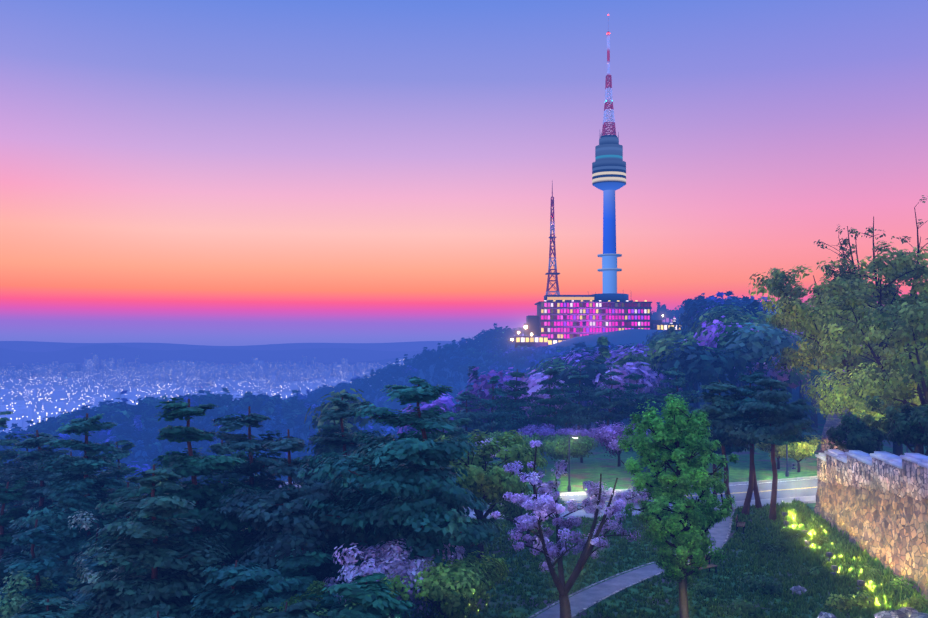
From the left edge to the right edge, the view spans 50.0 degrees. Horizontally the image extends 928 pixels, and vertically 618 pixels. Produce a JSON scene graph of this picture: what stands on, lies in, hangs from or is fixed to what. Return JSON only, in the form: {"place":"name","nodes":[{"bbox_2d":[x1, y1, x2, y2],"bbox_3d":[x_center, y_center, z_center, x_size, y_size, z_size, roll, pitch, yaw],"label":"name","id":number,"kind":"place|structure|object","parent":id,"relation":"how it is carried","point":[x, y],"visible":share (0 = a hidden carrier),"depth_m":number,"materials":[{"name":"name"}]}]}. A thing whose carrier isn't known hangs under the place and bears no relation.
{"place":"outdoors","nodes":[
{"label":"outdoors","id":0,"kind":"place"},
{"bbox_2d":[0,362,331,386],"bbox_3d":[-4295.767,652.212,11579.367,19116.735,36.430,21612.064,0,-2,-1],"label":"city lights","id":1,"kind":"object","parent":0,"point":[116,365],"depth_m":11740.51},
{"bbox_2d":[0,322,926,617],"bbox_3d":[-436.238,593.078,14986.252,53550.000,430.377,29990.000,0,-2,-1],"label":"terrain","id":2,"kind":"structure","parent":0,"point":[590,468],"depth_m":174.01,"materials":[{"name":"green plant"}]},
{"bbox_2d":[0,411,36,524],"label":"pine","id":3,"kind":"object","parent":2,"relation":"on","point":[7,454],"visible":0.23,"depth_m":83.63,"materials":[{"name":"green plant"}]},
{"bbox_2d":[8,443,37,528],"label":"pine","id":4,"kind":"object","parent":2,"relation":"on","point":[25,461],"visible":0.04,"depth_m":92.19,"materials":[{"name":"green plant"}]},
{"bbox_2d":[0,519,80,617],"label":"pine","id":5,"kind":"object","parent":2,"relation":"on","point":[34,564],"visible":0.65,"depth_m":49.67,"materials":[{"name":"green plant"}]},
{"bbox_2d":[0,478,82,594],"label":"pine","id":6,"kind":"object","parent":2,"relation":"on","point":[7,495],"visible":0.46,"depth_m":57.95,"materials":[{"name":"green plant"}]},
{"bbox_2d":[0,570,94,617],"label":"broadleaf tree","id":7,"kind":"object","parent":2,"relation":"on","point":[15,604],"visible":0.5,"depth_m":46.87,"materials":[{"name":"green plant"}]},
{"bbox_2d":[0,430,106,561],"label":"pine","id":8,"kind":"object","parent":2,"relation":"on","point":[34,491],"visible":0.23,"depth_m":63.89,"materials":[{"name":"green plant"}]},
{"bbox_2d":[10,594,105,617],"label":"pine","id":9,"kind":"object","parent":2,"relation":"on","point":[48,607],"visible":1,"depth_m":38.42,"materials":[{"name":"green plant"}]},
{"bbox_2d":[23,452,104,554],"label":"pine","id":10,"kind":"object","parent":2,"relation":"on","point":[29,503],"visible":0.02,"depth_m":69.10,"materials":[{"name":"green plant"}]},
{"bbox_2d":[2,413,141,592],"bbox_3d":[-21.465,15.364,57.116,10.504,18.599,11.214,0,-2,-1],"label":"pine","id":11,"kind":"object","parent":2,"relation":"on","point":[87,484],"visible":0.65,"depth_m":56.71,"materials":[{"name":"green plant"}]},
{"bbox_2d":[68,551,133,617],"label":"pine","id":12,"kind":"object","parent":2,"relation":"on","point":[92,566],"visible":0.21,"depth_m":44.33,"materials":[{"name":"green plant"}]},
{"bbox_2d":[68,511,133,604],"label":"broadleaf tree","id":13,"kind":"object","parent":2,"relation":"on","point":[84,571],"visible":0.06,"depth_m":50.70,"materials":[{"name":"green plant"}]},
{"bbox_2d":[76,482,140,587],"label":"pine","id":14,"kind":"object","parent":2,"relation":"on","point":[119,493],"visible":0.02,"depth_m":55.62,"materials":[{"name":"green plant"}]},
{"bbox_2d":[83,440,140,518],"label":"pine","id":15,"kind":"object","parent":2,"relation":"on","point":[125,448],"visible":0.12,"depth_m":77.83,"materials":[{"name":"green plant"}]},
{"bbox_2d":[142,611,172,617],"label":"pine","id":16,"kind":"object","parent":2,"relation":"on","point":[157,615],"visible":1,"depth_m":34.64,"materials":[{"name":"green plant"}]},
{"bbox_2d":[78,465,259,617],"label":"pine","id":17,"kind":"object","parent":2,"relation":"on","point":[171,585],"visible":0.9,"depth_m":41.21,"materials":[{"name":"green plant"}]},
{"bbox_2d":[95,397,279,614],"bbox_3d":[-13.056,12.353,48.189,8.894,15.913,8.824,0,-2,-1],"label":"pine","id":18,"kind":"object","parent":2,"relation":"on","point":[206,499],"visible":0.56,"depth_m":47.58,"materials":[{"name":"green plant"}]},
{"bbox_2d":[0,354,405,432],"bbox_3d":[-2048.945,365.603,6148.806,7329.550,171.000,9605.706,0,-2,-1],"label":"city buildings","id":19,"kind":"structure","parent":2,"relation":"on","point":[49,390],"depth_m":3782.51,"materials":[{"name":"blue"}]},
{"bbox_2d":[208,439,240,484],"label":"pine","id":20,"kind":"object","parent":2,"relation":"on","point":[220,448],"visible":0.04,"depth_m":64.39,"materials":[{"name":"green plant"}]},
{"bbox_2d":[187,527,277,617],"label":"broadleaf tree","id":21,"kind":"object","parent":2,"relation":"on","point":[260,605],"depth_m":47.89,"materials":[{"name":"green plant"}]},
{"bbox_2d":[189,560,301,617],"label":"pine","id":22,"kind":"object","parent":2,"relation":"on","point":[219,602],"visible":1,"depth_m":38.13,"materials":[{"name":"green plant"}]},
{"bbox_2d":[196,406,317,587],"bbox_3d":[-12.587,12.469,54.549,10.776,14.205,10.130,0,-2,-1],"label":"pine","id":23,"kind":"object","parent":2,"relation":"on","point":[264,479],"visible":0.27,"depth_m":54.27,"materials":[{"name":"green plant"}]},
{"bbox_2d":[244,599,331,617],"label":"pine","id":24,"kind":"object","parent":2,"relation":"on","point":[295,610],"visible":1,"depth_m":34.21,"materials":[{"name":"green plant"}]},
{"bbox_2d":[212,429,374,593],"bbox_3d":[-7.717,11.591,44.812,7.691,12.044,7.879,0,-2,-1],"label":"pine","id":25,"kind":"object","parent":2,"relation":"on","point":[295,523],"visible":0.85,"depth_m":44.38,"materials":[{"name":"green plant"}]},
{"bbox_2d":[262,543,346,612],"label":"pine","id":26,"kind":"object","parent":2,"relation":"on","point":[293,568],"visible":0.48,"depth_m":41.91,"materials":[{"name":"green plant"}]},
{"bbox_2d":[286,458,323,487],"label":"broadleaf tree","id":27,"kind":"object","parent":2,"relation":"on","point":[295,480],"visible":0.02,"depth_m":80.80,"materials":[{"name":"green plant"}]},
{"bbox_2d":[250,581,365,617],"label":"broadleaf tree","id":28,"kind":"object","parent":2,"relation":"on","point":[319,587],"visible":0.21,"depth_m":38.62,"materials":[{"name":"green plant"}]},
{"bbox_2d":[306,474,341,511],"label":"pine","id":29,"kind":"object","parent":2,"relation":"on","point":[330,480],"depth_m":62.48,"materials":[{"name":"green plant"}]},
{"bbox_2d":[302,409,386,459],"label":"pine","id":30,"kind":"object","parent":2,"relation":"on","point":[319,449],"visible":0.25,"depth_m":76.44,"materials":[{"name":"green plant"}]},
{"bbox_2d":[294,393,398,548],"bbox_3d":[-6.393,11.220,57.904,7.752,12.581,9.640,0,-2,-1],"label":"pine","id":31,"kind":"object","parent":2,"relation":"on","point":[343,438],"visible":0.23,"depth_m":57.71,"materials":[{"name":"green plant"}]},
{"bbox_2d":[300,572,415,617],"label":"pine","id":32,"kind":"object","parent":2,"relation":"on","point":[371,596],"visible":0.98,"depth_m":36.40,"materials":[{"name":"green plant"}]},
{"bbox_2d":[318,446,429,581],"bbox_3d":[-4.299,11.200,47.706,6.962,9.342,8.501,0,-2,-1],"label":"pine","id":33,"kind":"object","parent":2,"relation":"on","point":[360,538],"visible":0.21,"depth_m":45.92,"materials":[{"name":"green plant"}]},
{"bbox_2d":[322,538,465,616],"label":"broadleaf tree","id":34,"kind":"object","parent":2,"relation":"on","point":[393,557],"visible":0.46,"depth_m":41.55,"materials":[{"name":"purple plant"}]},
{"bbox_2d":[331,460,467,517],"bbox_3d":[-3.896,12.068,55.553,8.478,7.588,8.519,0,-2,-1],"label":"pine","id":35,"kind":"object","parent":2,"relation":"on","point":[394,464],"visible":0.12,"depth_m":54.29,"materials":[{"name":"green plant"}]},
{"bbox_2d":[294,376,506,617],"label":"pine","id":36,"kind":"object","parent":2,"relation":"on","point":[426,514],"visible":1,"depth_m":41.88,"materials":[{"name":"green plant"}]},
{"bbox_2d":[0,290,860,500],"bbox_3d":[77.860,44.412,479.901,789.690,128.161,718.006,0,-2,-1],"label":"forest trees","id":37,"kind":"object","parent":2,"relation":"on","point":[715,339],"visible":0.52,"depth_m":335.21,"materials":[{"name":"green plant"}]},
{"bbox_2d":[396,411,487,466],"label":"pine","id":38,"kind":"object","parent":2,"relation":"on","point":[446,415],"visible":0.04,"depth_m":60.69,"materials":[{"name":"green plant"}]},
{"bbox_2d":[378,550,510,617],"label":"bush","id":39,"kind":"object","parent":2,"relation":"on","point":[453,589],"visible":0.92,"depth_m":39.66,"materials":[{"name":"green plant"}]},
{"bbox_2d":[402,506,500,561],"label":"pine","id":40,"kind":"object","parent":2,"relation":"on","point":[471,548],"depth_m":49.08,"materials":[{"name":"green plant"}]},
{"bbox_2d":[446,391,497,436],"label":"pine","id":41,"kind":"object","parent":2,"relation":"on","point":[474,417],"visible":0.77,"depth_m":105.92,"materials":[{"name":"green plant"}]},
{"bbox_2d":[468,437,506,462],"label":"broadleaf tree","id":42,"kind":"object","parent":2,"relation":"on","point":[486,441],"visible":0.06,"depth_m":86.58,"materials":[{"name":"purple plant"}]},
{"bbox_2d":[434,429,548,559],"bbox_3d":[1.531,10.355,54.610,6.528,7.451,8.196,0,-2,-1],"label":"tree","id":43,"kind":"object","parent":2,"relation":"on","point":[494,484],"visible":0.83,"depth_m":53.41,"materials":[{"name":"green plant"}]},
{"bbox_2d":[473,375,536,457],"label":"pine","id":44,"kind":"object","parent":2,"relation":"on","point":[497,416],"visible":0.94,"depth_m":109.81,"materials":[{"name":"green plant"}]},
{"bbox_2d":[469,430,542,462],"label":"broadleaf tree","id":45,"kind":"object","parent":2,"relation":"on","point":[496,434],"visible":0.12,"depth_m":90.51,"materials":[{"name":"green plant"}]},
{"bbox_2d":[487,369,538,432],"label":"pine","id":46,"kind":"object","parent":2,"relation":"on","point":[512,404],"visible":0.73,"depth_m":116.12,"materials":[{"name":"green plant"}]},
{"bbox_2d":[486,487,566,544],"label":"broadleaf tree","id":47,"kind":"object","parent":2,"relation":"on","point":[510,510],"visible":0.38,"depth_m":57.41,"materials":[{"name":"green plant"}]},
{"bbox_2d":[516,423,560,445],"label":"broadleaf tree","id":48,"kind":"object","parent":2,"relation":"on","point":[533,429],"visible":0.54,"depth_m":97.57,"materials":[{"name":"purple plant"}]},
{"bbox_2d":[545,183,559,294],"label":"transmission tower","id":49,"kind":"structure","parent":2,"relation":"on","point":[549,273],"depth_m":754.54,"materials":[{"name":"metal"}]},
{"bbox_2d":[525,369,593,453],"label":"pine","id":50,"kind":"object","parent":2,"relation":"on","point":[556,419],"visible":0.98,"depth_m":107.16,"materials":[{"name":"green plant"}]},
{"bbox_2d":[535,433,597,473],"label":"broadleaf tree","id":51,"kind":"object","parent":2,"relation":"on","point":[556,445],"visible":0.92,"depth_m":87.87,"materials":[{"name":"green plant"}]},
{"bbox_2d":[490,440,650,617],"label":"cherry tree","id":52,"kind":"object","parent":2,"relation":"on","point":[550,551],"visible":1,"depth_m":40.39,"materials":[{"name":"purple plant"}]},
{"bbox_2d":[544,426,596,462],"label":"broadleaf tree","id":53,"kind":"object","parent":2,"relation":"on","point":[571,431],"visible":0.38,"depth_m":96.06,"materials":[{"name":"purple plant"}]},
{"bbox_2d":[567,435,577,491],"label":"street lamp","id":54,"kind":"object","parent":2,"relation":"on","point":[569,485],"visible":0.88,"depth_m":79.45,"materials":[{"name":"grey metal"}]},
{"bbox_2d":[545,371,605,429],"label":"pine","id":55,"kind":"object","parent":2,"relation":"on","point":[579,377],"visible":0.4,"depth_m":117.73,"materials":[{"name":"green plant"}]},
{"bbox_2d":[515,292,681,347],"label":"plaza building","id":56,"kind":"structure","parent":2,"relation":"on","point":[557,319],"depth_m":718.14,"materials":[{"name":"purple glass"}]},
{"bbox_2d":[592,14,628,301],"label":"observation tower","id":57,"kind":"structure","parent":56,"relation":"on","point":[609,172],"depth_m":740.25,"materials":[{"name":"paint"}]},
{"bbox_2d":[573,365,644,447],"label":"pine","id":58,"kind":"object","parent":2,"relation":"on","point":[609,405],"visible":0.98,"depth_m":112.77,"materials":[{"name":"green plant"}]},
{"bbox_2d":[589,421,650,466],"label":"broadleaf tree","id":59,"kind":"object","parent":2,"relation":"on","point":[606,435],"visible":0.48,"depth_m":92.78,"materials":[{"name":"purple plant"}]},
{"bbox_2d":[607,373,653,423],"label":"pine","id":60,"kind":"object","parent":2,"relation":"on","point":[636,376],"visible":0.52,"depth_m":119.66,"materials":[{"name":"green plant"}]},
{"bbox_2d":[529,507,735,617],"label":"footpath","id":61,"kind":"structure","parent":2,"relation":"on","point":[719,532],"depth_m":48.96,"materials":[{"name":"grey concrete"}]},
{"bbox_2d":[611,431,684,468],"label":"broadleaf tree","id":62,"kind":"object","parent":2,"relation":"on","point":[646,435],"visible":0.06,"depth_m":91.27,"materials":[{"name":"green plant"}]},
{"bbox_2d":[393,498,927,617],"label":"grass tufts","id":63,"kind":"object","parent":2,"relation":"on","point":[842,548],"visible":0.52,"depth_m":51.15,"materials":[{"name":"green plant"}]},
{"bbox_2d":[629,367,704,410],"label":"pine","id":64,"kind":"object","parent":2,"relation":"on","point":[676,383],"visible":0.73,"depth_m":115.30,"materials":[{"name":"green plant"}]},
{"bbox_2d":[655,386,682,398],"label":"broadleaf tree","id":65,"kind":"object","parent":2,"relation":"on","point":[679,389],"depth_m":143.22,"materials":[{"name":"green plant"}]},
{"bbox_2d":[616,394,738,617],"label":"green tree","id":66,"kind":"object","parent":2,"relation":"on","point":[670,436],"visible":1,"depth_m":40.39,"materials":[{"name":"green plant"}]},
{"bbox_2d":[689,555,717,578],"bbox_3d":[12.287,13.207,50.989,1.600,0.948,0.518,2,-3,-36],"label":"bench","id":67,"kind":"object","parent":2,"relation":"on","point":[709,565],"visible":0.38,"depth_m":51.22,"materials":[{"name":"brown wood"}]},
{"bbox_2d":[696,380,754,511],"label":"pine","id":68,"kind":"object","parent":2,"relation":"on","point":[718,411],"visible":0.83,"depth_m":67.88,"materials":[{"name":"green plant"}]},
{"bbox_2d":[698,405,754,499],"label":"pine","id":69,"kind":"object","parent":2,"relation":"on","point":[731,449],"visible":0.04,"depth_m":72.21,"materials":[{"name":"green plant"}]},
{"bbox_2d":[736,514,745,533],"bbox_3d":[17.396,13.534,62.597,0.518,0.948,1.600,-1,-2,19],"label":"bench","id":70,"kind":"object","parent":2,"relation":"on","point":[740,524],"visible":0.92,"depth_m":62.39,"materials":[{"name":"brown wood"}]},
{"bbox_2d":[726,385,770,508],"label":"pine","id":71,"kind":"object","parent":2,"relation":"on","point":[758,504],"visible":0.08,"depth_m":70.02,"materials":[{"name":"green plant"}]},
{"bbox_2d":[584,516,927,617],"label":"shrubs","id":72,"kind":"object","parent":2,"relation":"on","point":[741,607],"visible":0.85,"depth_m":47.04,"materials":[{"name":"green plant"}]},
{"bbox_2d":[709,371,819,515],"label":"pine","id":73,"kind":"object","parent":2,"relation":"on","point":[791,439],"visible":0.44,"depth_m":67.67,"materials":[{"name":"green plant"}]},
{"bbox_2d":[724,377,819,520],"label":"pine","id":74,"kind":"object","parent":2,"relation":"on","point":[779,423],"visible":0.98,"depth_m":65.03,"materials":[{"name":"green plant"}]},
{"bbox_2d":[754,433,795,468],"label":"broadleaf tree","id":75,"kind":"object","parent":2,"relation":"on","point":[763,446],"visible":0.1,"depth_m":91.83,"materials":[{"name":"green plant"}]},
{"bbox_2d":[785,445,788,476],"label":"street lamp","id":76,"kind":"object","parent":2,"relation":"on","point":[787,473],"visible":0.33,"depth_m":87.52,"materials":[{"name":"grey metal"}]},
{"bbox_2d":[767,435,825,471],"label":"broadleaf tree","id":77,"kind":"object","parent":2,"relation":"on","point":[802,450],"visible":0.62,"depth_m":89.11,"materials":[{"name":"green plant"}]},
{"bbox_2d":[804,540,811,549],"bbox_3d":[19.785,13.608,57.235,0.300,0.520,0.320,1,-2,-14],"label":"floodlight","id":78,"kind":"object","parent":2,"relation":"on","point":[807,543],"depth_m":57.12,"materials":[{"name":"grey metal"}]},
{"bbox_2d":[826,552,832,561],"bbox_3d":[19.897,13.521,54.138,0.300,0.520,0.320,1,-2,-17],"label":"floodlight","id":79,"kind":"object","parent":2,"relation":"on","point":[829,554],"depth_m":54.02,"materials":[{"name":"grey metal"}]},
{"bbox_2d":[831,565,838,575],"bbox_3d":[19.011,13.433,51.016,0.300,0.520,0.320,1,-2,-14],"label":"floodlight","id":80,"kind":"object","parent":2,"relation":"on","point":[834,568],"depth_m":50.90,"materials":[{"name":"grey metal"}]},
{"bbox_2d":[749,240,927,450],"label":"tree","id":81,"kind":"object","parent":2,"relation":"on","point":[794,313],"visible":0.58,"depth_m":91.61,"materials":[{"name":"green plant"}]},
{"bbox_2d":[825,412,891,453],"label":"bush","id":82,"kind":"object","parent":2,"relation":"on","point":[861,437],"visible":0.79,"depth_m":69.01,"materials":[{"name":"green plant"}]},
{"bbox_2d":[790,585,927,617],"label":"rocks","id":83,"kind":"object","parent":2,"relation":"on","point":[906,612],"visible":0.9,"depth_m":41.77,"materials":[{"name":"grey stone"}]},
{"bbox_2d":[856,580,864,590],"bbox_3d":[19.122,13.346,47.919,0.300,0.520,0.320,1,-2,-17],"label":"floodlight","id":84,"kind":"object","parent":2,"relation":"on","point":[860,583],"depth_m":47.80,"materials":[{"name":"grey metal"}]},
{"bbox_2d":[800,363,923,450],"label":"broadleaf tree","id":85,"kind":"object","parent":2,"relation":"on","point":[832,400],"visible":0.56,"depth_m":84.83,"materials":[{"name":"green plant"}]},
{"bbox_2d":[813,195,927,455],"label":"bare tree","id":86,"kind":"object","parent":2,"relation":"on","point":[897,449],"visible":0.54,"depth_m":98.32,"materials":[{"name":"green plant"}]},
{"bbox_2d":[814,402,927,598],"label":"fortress wall","id":87,"kind":"structure","parent":2,"relation":"on","point":[875,503],"depth_m":53.60,"materials":[{"name":"stone"}]},
{"bbox_2d":[816,262,925,445],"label":"tree","id":88,"kind":"object","parent":2,"relation":"on","point":[893,288],"depth_m":110.00,"materials":[{"name":"green plant"}]},
{"bbox_2d":[815,285,927,417],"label":"tree","id":89,"kind":"object","parent":2,"relation":"on","point":[910,328],"visible":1,"depth_m":74.50,"materials":[{"name":"green plant"}]},
{"bbox_2d":[862,396,927,455],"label":"tree","id":90,"kind":"object","parent":2,"relation":"on","point":[894,416],"visible":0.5,"depth_m":63.43,"materials":[{"name":"green plant"}]},
{"bbox_2d":[869,353,920,453],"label":"broadleaf tree","id":91,"kind":"object","parent":2,"relation":"on","point":[916,449],"visible":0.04,"depth_m":87.69,"materials":[{"name":"green plant"}]},
{"bbox_2d":[890,409,927,449],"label":"bush","id":92,"kind":"object","parent":2,"relation":"on","point":[921,422],"visible":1,"depth_m":58.15,"materials":[{"name":"green plant"}]},
{"bbox_2d":[0,0,927,345],"label":"sky","id":93,"kind":"structure","parent":0,"point":[190,172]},
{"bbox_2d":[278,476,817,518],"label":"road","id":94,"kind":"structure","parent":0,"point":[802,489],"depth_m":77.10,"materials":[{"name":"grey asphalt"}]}
]}

